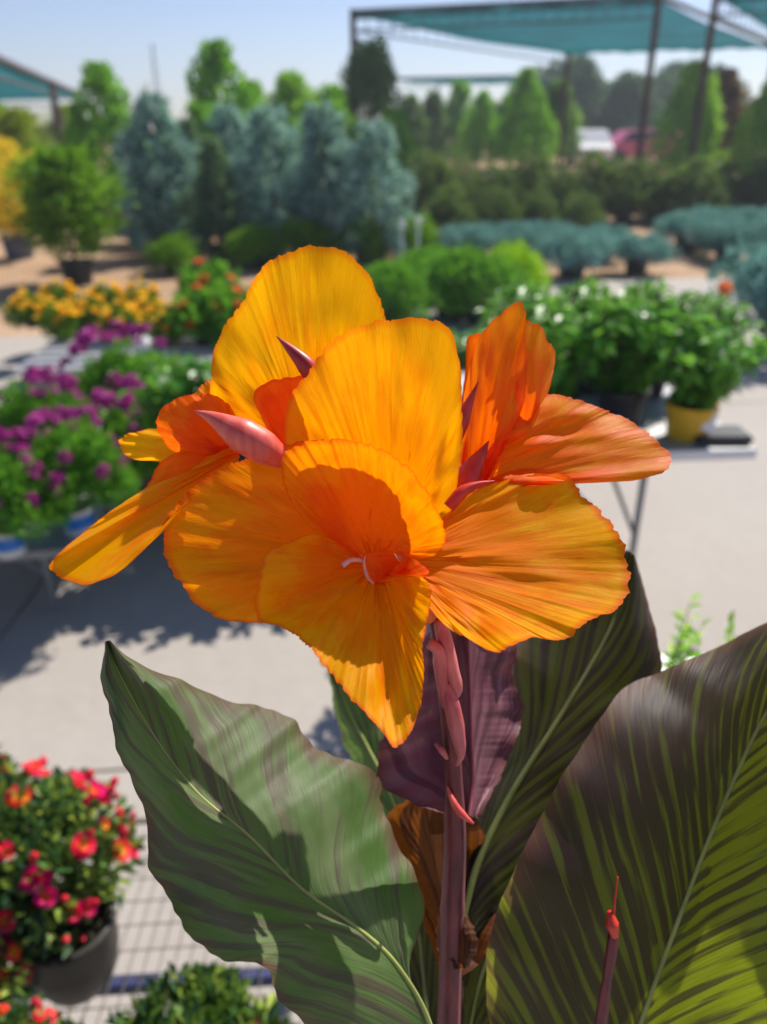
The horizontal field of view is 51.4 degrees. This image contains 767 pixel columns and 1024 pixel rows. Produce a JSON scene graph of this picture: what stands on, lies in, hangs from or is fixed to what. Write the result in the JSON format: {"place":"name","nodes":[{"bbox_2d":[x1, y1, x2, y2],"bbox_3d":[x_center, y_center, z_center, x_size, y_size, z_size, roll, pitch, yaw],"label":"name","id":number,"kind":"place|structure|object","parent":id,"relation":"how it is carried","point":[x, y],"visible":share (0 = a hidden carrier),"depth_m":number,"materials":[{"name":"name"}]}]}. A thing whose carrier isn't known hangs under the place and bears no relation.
{"place":"outdoors","nodes":[
{"label":"outdoors","id":0,"kind":"place"},
{"bbox_2d":[0,103,54,208],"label":"young tree","id":1,"kind":"object","parent":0,"point":[23,126],"visible":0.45,"depth_m":15.13,"materials":[{"name":"green plant"}]},
{"bbox_2d":[115,354,209,428],"bbox_3d":[-0.793,-0.390,3.283,0.471,0.538,0.515,4,26,7],"label":"hibiscus","id":2,"kind":"object","parent":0,"point":[154,404],"visible":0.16,"depth_m":3.15,"materials":[{"name":"green plant"}]},
{"bbox_2d":[0,277,766,1023],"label":"pavement","id":3,"kind":"structure","parent":0,"point":[704,527],"depth_m":2.98,"materials":[{"name":"concrete"}]},
{"bbox_2d":[0,489,104,612],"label":"display table","id":4,"kind":"object","parent":3,"relation":"on","point":[53,543],"visible":0.28,"depth_m":2.92,"materials":[{"name":"metal"}]},
{"bbox_2d":[0,428,78,558],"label":"purple flower plant","id":5,"kind":"object","parent":4,"relation":"on","point":[14,536],"visible":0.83,"depth_m":2.64,"materials":[{"name":"green plant"}]},
{"bbox_2d":[0,365,98,455],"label":"purple flower plant","id":6,"kind":"object","parent":4,"relation":"on","point":[18,408],"visible":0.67,"depth_m":3.16,"materials":[{"name":"green plant"}]},
{"bbox_2d":[0,405,142,536],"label":"purple flower plant","id":7,"kind":"object","parent":4,"relation":"on","point":[89,460],"visible":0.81,"depth_m":2.78,"materials":[{"name":"green plant"}]},
{"bbox_2d":[12,328,213,389],"bbox_3d":[-1.353,-1.102,5.782,2.061,0.288,1.437,-1,26,-3],"label":"slatted bench","id":8,"kind":"object","parent":3,"relation":"on","point":[53,353],"visible":0.3,"depth_m":5.42,"materials":[{"name":"metal"}]},
{"bbox_2d":[0,288,48,330],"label":"marigold","id":9,"kind":"object","parent":8,"relation":"on","point":[17,307],"visible":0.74,"depth_m":5.96,"materials":[{"name":"yellow plant"}]},
{"bbox_2d":[32,297,84,341],"bbox_3d":[-2.321,-1.383,5.721,0.355,0.316,0.414,6,27,12],"label":"marigold","id":10,"kind":"object","parent":8,"relation":"on","point":[58,320],"visible":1,"depth_m":5.65,"materials":[{"name":"yellow plant"}]},
{"bbox_2d":[39,278,80,304],"bbox_3d":[-2.598,-1.730,6.432,0.355,0.316,0.414,-9,27,-18],"label":"marigold","id":11,"kind":"object","parent":8,"relation":"on","point":[61,293],"visible":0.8,"depth_m":6.34,"materials":[{"name":"yellow plant"}]},
{"bbox_2d":[67,291,109,331],"bbox_3d":[-2.206,-1.489,5.938,0.414,0.316,0.355,2,26,5],"label":"marigold","id":12,"kind":"object","parent":8,"relation":"on","point":[91,308],"visible":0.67,"depth_m":5.86,"materials":[{"name":"yellow plant"}]},
{"bbox_2d":[85,279,126,310],"bbox_3d":[-2.220,-1.714,6.399,0.355,0.316,0.414,-22,34,-38],"label":"marigold","id":13,"kind":"object","parent":8,"relation":"on","point":[112,294],"visible":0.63,"depth_m":6.31,"materials":[{"name":"yellow plant"}]},
{"bbox_2d":[95,300,149,343],"bbox_3d":[-1.859,-1.346,5.645,0.414,0.316,0.355,16,30,29],"label":"marigold","id":14,"kind":"object","parent":8,"relation":"on","point":[124,315],"visible":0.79,"depth_m":5.57,"materials":[{"name":"yellow plant"}]},
{"bbox_2d":[119,278,160,304],"bbox_3d":[-1.955,-1.710,6.392,0.355,0.316,0.414,-2,26,-4],"label":"marigold","id":15,"kind":"object","parent":8,"relation":"on","point":[132,295],"visible":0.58,"depth_m":6.33,"materials":[{"name":"yellow plant"}]},
{"bbox_2d":[147,301,192,347],"bbox_3d":[-1.491,-1.331,5.614,0.355,0.316,0.414,17,31,31],"label":"marigold","id":16,"kind":"object","parent":8,"relation":"on","point":[160,328],"visible":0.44,"depth_m":5.53,"materials":[{"name":"green plant"}]},
{"bbox_2d":[161,283,231,345],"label":"orange flower plant","id":17,"kind":"object","parent":8,"relation":"on","point":[193,318],"visible":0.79,"depth_m":5.42,"materials":[{"name":"green plant"}]},
{"bbox_2d":[172,255,242,302],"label":"orange flower plant","id":18,"kind":"object","parent":8,"relation":"on","point":[215,272],"visible":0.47,"depth_m":6.14,"materials":[{"name":"green plant"}]},
{"bbox_2d":[202,284,247,349],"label":"orange flower plant","id":19,"kind":"object","parent":8,"relation":"on","point":[228,309],"visible":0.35,"depth_m":5.43,"materials":[{"name":"green plant"}]},
{"bbox_2d":[46,320,194,482],"bbox_3d":[-1.326,-0.565,4.059,0.874,0.826,0.840,-20,32,-35],"label":"purple flower plant","id":20,"kind":"object","parent":3,"relation":"on","point":[108,370],"visible":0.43,"depth_m":3.86,"materials":[{"name":"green plant"}]},
{"bbox_2d":[85,373,160,504],"bbox_3d":[-1.103,-0.263,3.577,0.720,0.708,0.749,-17,31,-31],"label":"purple flower plant","id":21,"kind":"object","parent":3,"relation":"on","point":[119,420],"visible":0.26,"depth_m":3.41,"materials":[{"name":"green plant"}]},
{"bbox_2d":[9,818,301,1023],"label":"wire bench","id":22,"kind":"object","parent":3,"relation":"on","point":[124,984],"visible":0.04,"depth_m":1.34,"materials":[{"name":"metal"}]},
{"bbox_2d":[0,991,83,1023],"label":"rose bush","id":23,"kind":"object","parent":22,"relation":"on","point":[17,1012],"visible":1,"depth_m":1.04,"materials":[{"name":"red plant"}]},
{"bbox_2d":[0,755,147,1006],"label":"rose bush","id":24,"kind":"object","parent":22,"relation":"on","point":[59,942],"visible":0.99,"depth_m":1.24,"materials":[{"name":"green plant"}]},
{"bbox_2d":[102,960,295,1023],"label":"rose bush","id":25,"kind":"object","parent":22,"relation":"on","point":[203,993],"visible":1,"depth_m":1.06,"materials":[{"name":"green plant"}]},
{"bbox_2d":[360,253,442,321],"bbox_3d":[0.109,-1.961,7.078,0.890,0.716,0.886,11,28,22],"label":"green shrub","id":26,"kind":"object","parent":3,"relation":"on","point":[399,281],"visible":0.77,"depth_m":6.87,"materials":[{"name":"green plant"}]},
{"bbox_2d":[49,244,766,1023],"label":"canna plant","id":27,"kind":"object","parent":3,"relation":"on","point":[563,820],"visible":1,"depth_m":0.38,"materials":[{"name":"orange plant"}]},
{"bbox_2d":[417,241,495,320],"bbox_3d":[0.700,-2.220,7.570,0.930,0.749,0.926,5,27,11],"label":"green shrub","id":28,"kind":"object","parent":3,"relation":"on","point":[439,259],"visible":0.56,"depth_m":7.36,"materials":[{"name":"green plant"}]},
{"bbox_2d":[429,244,526,325],"bbox_3d":[0.889,-2.113,7.388,0.886,0.716,0.890,9,27,17],"label":"green shrub","id":29,"kind":"object","parent":3,"relation":"on","point":[499,269],"visible":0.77,"depth_m":7.21,"materials":[{"name":"green plant"}]},
{"bbox_2d":[488,236,552,294],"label":"chartreuse shrub","id":30,"kind":"object","parent":3,"relation":"on","point":[526,260],"visible":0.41,"depth_m":7.85,"materials":[{"name":"green plant"}]},
{"bbox_2d":[461,373,757,554],"bbox_3d":[0.690,-0.062,3.128,0.962,0.744,0.960,-2,26,-4],"label":"display table","id":31,"kind":"object","parent":3,"relation":"on","point":[653,421],"visible":0.17,"depth_m":2.74,"materials":[{"name":"metal"}]},
{"bbox_2d":[475,269,593,341],"bbox_3d":[0.556,-0.678,3.045,0.425,0.445,0.389,0,26,0],"label":"hibiscus","id":32,"kind":"object","parent":31,"relation":"on","point":[529,288],"visible":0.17,"depth_m":2.97,"materials":[{"name":"green plant"}]},
{"bbox_2d":[523,282,633,399],"bbox_3d":[0.548,-0.501,2.655,0.448,0.468,0.409,1,26,1],"label":"hibiscus","id":33,"kind":"object","parent":31,"relation":"on","point":[552,321],"visible":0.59,"depth_m":2.54,"materials":[{"name":"green plant"}]},
{"bbox_2d":[553,270,658,394],"bbox_3d":[0.787,-0.679,3.047,0.425,0.445,0.389,2,26,3],"label":"hibiscus","id":34,"kind":"object","parent":31,"relation":"on","point":[582,298],"visible":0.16,"depth_m":2.97,"materials":[{"name":"green plant"}]},
{"bbox_2d":[563,281,714,425],"bbox_3d":[0.810,-0.519,2.693,0.448,0.468,0.409,-13,29,-25],"label":"hibiscus","id":35,"kind":"object","parent":31,"relation":"on","point":[627,373],"visible":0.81,"depth_m":2.64,"materials":[{"name":"green plant"}]},
{"bbox_2d":[615,271,704,396],"bbox_3d":[1.001,-0.675,3.040,0.425,0.445,0.389,15,30,28],"label":"hibiscus","id":36,"kind":"object","parent":31,"relation":"on","point":[649,293],"visible":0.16,"depth_m":2.96,"materials":[{"name":"green plant"}]},
{"bbox_2d":[647,300,766,442],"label":"hibiscus","id":37,"kind":"object","parent":31,"relation":"on","point":[697,365],"visible":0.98,"depth_m":2.52,"materials":[{"name":"green plant"}]},
{"bbox_2d":[667,288,764,389],"bbox_3d":[1.215,-0.646,3.029,0.385,0.402,0.352,21,33,37],"label":"hibiscus","id":38,"kind":"object","parent":31,"relation":"on","point":[729,316],"visible":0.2,"depth_m":2.92,"materials":[{"name":"green plant"}]},
{"bbox_2d":[694,425,752,444],"bbox_3d":[1.115,-0.258,2.659,0.190,0.030,0.120,0,26,0],"label":"plastic tray","id":39,"kind":"object","parent":31,"relation":"on","point":[729,435],"visible":0.71,"depth_m":2.61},
{"bbox_2d":[661,654,691,670],"bbox_3d":[0.479,0.700,1.416,0.500,0.876,0.300,0,26,0],"label":"plant stand","id":40,"kind":"object","parent":3,"relation":"on","point":[663,658],"visible":0.02,"depth_m":1.34,"materials":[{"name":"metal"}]},
{"bbox_2d":[661,593,712,668],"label":"lime seedling","id":41,"kind":"object","parent":40,"relation":"on","point":[682,650],"visible":0.52,"depth_m":1.17,"materials":[{"name":"green plant"}]},
{"bbox_2d":[705,233,766,354],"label":"dwarf blue spruce","id":42,"kind":"object","parent":3,"relation":"on","point":[748,276],"visible":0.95,"depth_m":6.28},
{"bbox_2d":[0,124,766,638],"bbox_3d":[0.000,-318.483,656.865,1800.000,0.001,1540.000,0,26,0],"label":"ground","id":43,"kind":"structure","parent":0,"point":[120,262],"depth_m":10.38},
{"bbox_2d":[0,135,57,259],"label":"golden shrub","id":44,"kind":"object","parent":43,"relation":"on","point":[15,248],"visible":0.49,"depth_m":10.90,"materials":[{"name":"yellow plant"}]},
{"bbox_2d":[0,55,95,146],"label":"shade structure","id":45,"kind":"object","parent":43,"relation":"on","point":[18,81],"visible":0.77,"depth_m":27.79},
{"bbox_2d":[0,136,140,285],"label":"potted shrub","id":46,"kind":"object","parent":43,"relation":"on","point":[46,195],"visible":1,"depth_m":8.81,"materials":[{"name":"green plant"}]},
{"bbox_2d":[50,58,152,212],"bbox_3d":[-5.419,-7.204,15.460,2.154,2.796,1.915,3,26,7],"label":"young tree","id":47,"kind":"object","parent":43,"relation":"on","point":[99,80],"visible":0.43,"depth_m":14.99,"materials":[{"name":"green plant"}]},
{"bbox_2d":[102,131,167,244],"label":"blue spruce","id":48,"kind":"object","parent":43,"relation":"on","point":[125,218],"visible":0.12,"depth_m":11.98,"materials":[{"name":"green plant"}]},
{"bbox_2d":[108,82,217,254],"bbox_3d":[-3.021,-4.668,10.951,1.572,2.185,1.824,2,26,3],"label":"blue spruce","id":49,"kind":"object","parent":43,"relation":"on","point":[149,226],"visible":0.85,"depth_m":10.62,"materials":[{"name":"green plant"}]},
{"bbox_2d":[141,229,203,274],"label":"shrub","id":50,"kind":"object","parent":43,"relation":"on","point":[171,253],"visible":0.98,"depth_m":9.76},
{"bbox_2d":[161,110,215,234],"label":"blue spruce","id":51,"kind":"object","parent":43,"relation":"on","point":[188,125],"visible":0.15,"depth_m":11.85,"materials":[{"name":"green plant"}]},
{"bbox_2d":[185,100,230,153],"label":"young tree","id":52,"kind":"object","parent":43,"relation":"on","point":[199,114],"visible":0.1,"depth_m":14.16,"materials":[{"name":"green plant"}]},
{"bbox_2d":[169,129,275,262],"bbox_3d":[-2.327,-4.116,10.447,1.436,1.636,1.444,14,29,26],"label":"conifer","id":53,"kind":"object","parent":43,"relation":"on","point":[211,148],"visible":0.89,"depth_m":10.32,"materials":[{"name":"green plant"}]},
{"bbox_2d":[166,95,279,235],"bbox_3d":[-2.357,-5.011,11.806,1.714,2.053,1.477,9,28,18],"label":"blue spruce","id":54,"kind":"object","parent":43,"relation":"on","point":[234,144],"visible":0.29,"depth_m":11.39,"materials":[{"name":"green plant"}]},
{"bbox_2d":[182,36,283,187],"bbox_3d":[-3.135,-7.547,15.719,2.455,3.187,2.182,7,27,14],"label":"young tree","id":55,"kind":"object","parent":43,"relation":"on","point":[216,64],"visible":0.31,"depth_m":15.18,"materials":[{"name":"green plant"}]},
{"bbox_2d":[221,221,284,269],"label":"shrub","id":56,"kind":"object","parent":43,"relation":"on","point":[253,245],"visible":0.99,"depth_m":10.12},
{"bbox_2d":[219,97,329,256],"bbox_3d":[-1.392,-4.541,10.893,1.758,2.009,1.835,2,26,3],"label":"blue spruce","id":57,"kind":"object","parent":43,"relation":"on","point":[255,149],"visible":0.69,"depth_m":10.65,"materials":[{"name":"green plant"}]},
{"bbox_2d":[264,67,320,165],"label":"young tree","id":58,"kind":"object","parent":43,"relation":"on","point":[290,91],"visible":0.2,"depth_m":15.82,"materials":[{"name":"green plant"}]},
{"bbox_2d":[271,213,336,254],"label":"conifer","id":59,"kind":"object","parent":43,"relation":"on","point":[304,230],"visible":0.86,"depth_m":10.29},
{"bbox_2d":[273,93,363,249],"bbox_3d":[-0.810,-4.415,10.598,1.255,2.041,1.304,18,31,32],"label":"blue spruce","id":60,"kind":"object","parent":43,"relation":"on","point":[315,169],"visible":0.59,"depth_m":10.32,"materials":[{"name":"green plant"}]},
{"bbox_2d":[314,82,356,129],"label":"young tree","id":61,"kind":"object","parent":43,"relation":"on","point":[334,91],"visible":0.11,"depth_m":16.87,"materials":[{"name":"green plant"}]},
{"bbox_2d":[333,215,399,266],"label":"conifer","id":62,"kind":"object","parent":43,"relation":"on","point":[369,254],"visible":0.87,"depth_m":10.29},
{"bbox_2d":[309,113,430,261],"bbox_3d":[-0.234,-4.236,10.486,1.591,1.817,1.660,7,27,15],"label":"blue spruce","id":63,"kind":"object","parent":43,"relation":"on","point":[389,179],"visible":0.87,"depth_m":10.19,"materials":[{"name":"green plant"}]},
{"bbox_2d":[332,33,422,181],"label":"dark tree","id":64,"kind":"object","parent":43,"relation":"on","point":[371,81],"visible":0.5,"depth_m":18.50,"materials":[{"name":"green plant"}]},
{"bbox_2d":[371,106,423,199],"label":"young tree","id":65,"kind":"object","parent":43,"relation":"on","point":[402,138],"visible":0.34,"depth_m":17.23,"materials":[{"name":"green plant"}]},
{"bbox_2d":[381,211,442,258],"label":"shrub","id":66,"kind":"object","parent":43,"relation":"on","point":[427,235],"visible":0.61,"depth_m":10.41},
{"bbox_2d":[398,91,433,161],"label":"dark tree","id":67,"kind":"object","parent":43,"relation":"on","point":[412,103],"visible":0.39,"depth_m":31.89,"materials":[{"name":"green plant"}]},
{"bbox_2d":[390,148,473,221],"bbox_3d":[0.842,-6.045,14.764,1.653,1.319,1.770,5,26,9],"label":"dark shrub","id":68,"kind":"object","parent":43,"relation":"on","point":[430,181],"visible":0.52,"depth_m":14.45,"materials":[{"name":"green plant"}]},
{"bbox_2d":[415,87,456,167],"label":"dark tree","id":69,"kind":"object","parent":43,"relation":"on","point":[433,106],"visible":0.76,"depth_m":32.87,"materials":[{"name":"green plant"}]},
{"bbox_2d":[417,182,477,233],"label":"dark shrub","id":70,"kind":"object","parent":43,"relation":"on","point":[444,209],"visible":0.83,"depth_m":12.84,"materials":[{"name":"green plant"}]},
{"bbox_2d":[435,78,482,165],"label":"young tree","id":71,"kind":"object","parent":43,"relation":"on","point":[461,91],"visible":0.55,"depth_m":33.69,"materials":[{"name":"green plant"}]},
{"bbox_2d":[443,155,482,204],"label":"dark shrub","id":72,"kind":"object","parent":43,"relation":"on","point":[463,165],"visible":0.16,"depth_m":15.71,"materials":[{"name":"green plant"}]},
{"bbox_2d":[432,220,515,258],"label":"dwarf blue spruce","id":73,"kind":"object","parent":43,"relation":"on","point":[479,235],"visible":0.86,"depth_m":10.26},
{"bbox_2d":[452,88,503,167],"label":"young tree","id":74,"kind":"object","parent":43,"relation":"on","point":[474,133],"visible":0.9,"depth_m":30.96,"materials":[{"name":"green plant"}]},
{"bbox_2d":[394,75,564,136],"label":"shade structure","id":75,"kind":"object","parent":43,"relation":"on","point":[482,80],"visible":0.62,"depth_m":42.62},
{"bbox_2d":[463,161,527,218],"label":"dark shrub","id":76,"kind":"object","parent":43,"relation":"on","point":[495,177],"visible":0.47,"depth_m":15.08,"materials":[{"name":"green plant"}]},
{"bbox_2d":[469,183,527,230],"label":"dark shrub","id":77,"kind":"object","parent":43,"relation":"on","point":[490,210],"visible":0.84,"depth_m":13.26,"materials":[{"name":"green plant"}]},
{"bbox_2d":[487,219,562,257],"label":"dwarf blue spruce","id":78,"kind":"object","parent":43,"relation":"on","point":[532,231],"visible":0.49,"depth_m":10.44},
{"bbox_2d":[490,66,559,163],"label":"young tree","id":79,"kind":"object","parent":43,"relation":"on","point":[542,122],"visible":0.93,"depth_m":29.80,"materials":[{"name":"green plant"}]},
{"bbox_2d":[494,147,559,206],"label":"dark shrub","id":80,"kind":"object","parent":43,"relation":"on","point":[536,164],"visible":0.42,"depth_m":15.33,"materials":[{"name":"green plant"}]},
{"bbox_2d":[514,187,560,225],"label":"dark shrub","id":81,"kind":"object","parent":43,"relation":"on","point":[537,207],"visible":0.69,"depth_m":13.46,"materials":[{"name":"green plant"}]},
{"bbox_2d":[530,74,584,164],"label":"dark tree","id":82,"kind":"object","parent":43,"relation":"on","point":[555,92],"visible":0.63,"depth_m":32.71,"materials":[{"name":"green plant"}]},
{"bbox_2d":[350,0,766,171],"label":"shade structure","id":83,"kind":"object","parent":43,"relation":"on","point":[586,27],"visible":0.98,"depth_m":19.10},
{"bbox_2d":[534,164,590,216],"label":"dark shrub","id":84,"kind":"object","parent":43,"relation":"on","point":[558,190],"visible":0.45,"depth_m":14.32,"materials":[{"name":"green plant"}]},
{"bbox_2d":[524,54,612,144],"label":"tree","id":85,"kind":"object","parent":43,"relation":"on","point":[582,72],"visible":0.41,"depth_m":48.19,"materials":[{"name":"green plant"}]},
{"bbox_2d":[529,225,618,279],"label":"dwarf blue spruce","id":86,"kind":"object","parent":43,"relation":"on","point":[569,247],"visible":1,"depth_m":9.41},
{"bbox_2d":[553,190,608,230],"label":"dark shrub","id":87,"kind":"object","parent":43,"relation":"on","point":[579,214],"visible":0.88,"depth_m":12.89,"materials":[{"name":"green plant"}]},
{"bbox_2d":[566,129,613,165],"bbox_3d":[9.180,-16.321,35.681,1.760,1.445,4.300,3,26,6],"label":"parked car","id":88,"kind":"object","parent":43,"relation":"on","point":[600,140],"visible":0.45,"depth_m":34.29,"materials":[{"name":"white paint"}]},
{"bbox_2d":[551,147,643,218],"bbox_3d":[4.015,-6.127,14.936,1.765,1.315,1.649,-14,29,-27],"label":"dark shrub","id":89,"kind":"object","parent":43,"relation":"on","point":[598,180],"visible":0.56,"depth_m":14.62,"materials":[{"name":"green plant"}]},
{"bbox_2d":[593,70,664,136],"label":"tree","id":90,"kind":"object","parent":43,"relation":"on","point":[625,94],"visible":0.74,"depth_m":46.98,"materials":[{"name":"green plant"}]},
{"bbox_2d":[599,153,661,222],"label":"dark shrub","id":91,"kind":"object","parent":43,"relation":"on","point":[625,216],"visible":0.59,"depth_m":14.67,"materials":[{"name":"green plant"}]},
{"bbox_2d":[600,129,682,162],"bbox_3d":[11.580,-16.321,35.681,4.300,1.445,1.760,-3,26,-5],"label":"parked car","id":92,"kind":"object","parent":43,"relation":"on","point":[624,142],"visible":0.16,"depth_m":34.87,"materials":[{"name":"pink paint"}]},
{"bbox_2d":[604,231,682,275],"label":"dwarf blue spruce","id":93,"kind":"object","parent":43,"relation":"on","point":[637,263],"visible":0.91,"depth_m":9.71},
{"bbox_2d":[631,70,683,135],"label":"tree","id":94,"kind":"object","parent":43,"relation":"on","point":[665,88],"visible":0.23,"depth_m":50.70,"materials":[{"name":"green plant"}]},
{"bbox_2d":[627,161,689,222],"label":"dark shrub","id":95,"kind":"object","parent":43,"relation":"on","point":[657,174],"visible":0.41,"depth_m":14.69,"materials":[{"name":"green plant"}]},
{"bbox_2d":[652,209,717,253],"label":"dwarf blue spruce","id":96,"kind":"object","parent":43,"relation":"on","point":[675,224],"visible":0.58,"depth_m":11.38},
{"bbox_2d":[642,57,728,178],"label":"young tree","id":97,"kind":"object","parent":43,"relation":"on","point":[686,94],"visible":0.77,"depth_m":20.90,"materials":[{"name":"green plant"}]},
{"bbox_2d":[644,151,738,221],"bbox_3d":[5.593,-5.898,14.546,1.562,1.246,1.672,19,32,34],"label":"dark shrub","id":98,"kind":"object","parent":43,"relation":"on","point":[691,193],"visible":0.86,"depth_m":14.32,"materials":[{"name":"green plant"}]},
{"bbox_2d":[681,65,757,178],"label":"purple leaf tree","id":99,"kind":"object","parent":43,"relation":"on","point":[730,90],"visible":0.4,"depth_m":22.66,"materials":[{"name":"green plant"}]},
{"bbox_2d":[683,212,763,262],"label":"dwarf blue spruce","id":100,"kind":"object","parent":43,"relation":"on","point":[715,230],"visible":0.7,"depth_m":10.64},
{"bbox_2d":[687,0,766,174],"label":"shade structure","id":101,"kind":"object","parent":43,"relation":"on","point":[755,10],"visible":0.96,"depth_m":16.39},
{"bbox_2d":[699,160,754,211],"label":"dark shrub","id":102,"kind":"object","parent":43,"relation":"on","point":[726,168],"visible":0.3,"depth_m":15.80,"materials":[{"name":"green plant"}]},
{"bbox_2d":[721,79,766,184],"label":"young tree","id":103,"kind":"object","parent":43,"relation":"on","point":[753,127],"visible":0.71,"depth_m":19.21,"materials":[{"name":"green plant"}]},
{"bbox_2d":[722,217,766,256],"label":"dwarf blue spruce","id":104,"kind":"object","parent":43,"relation":"on","point":[759,236],"visible":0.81,"depth_m":10.10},
{"bbox_2d":[730,154,766,209],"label":"dark shrub","id":105,"kind":"object","parent":43,"relation":"on","point":[759,191],"visible":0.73,"depth_m":15.78,"materials":[{"name":"green plant"}]},
{"bbox_2d":[0,0,766,123],"label":"sky","id":106,"kind":"structure","parent":0,"point":[51,38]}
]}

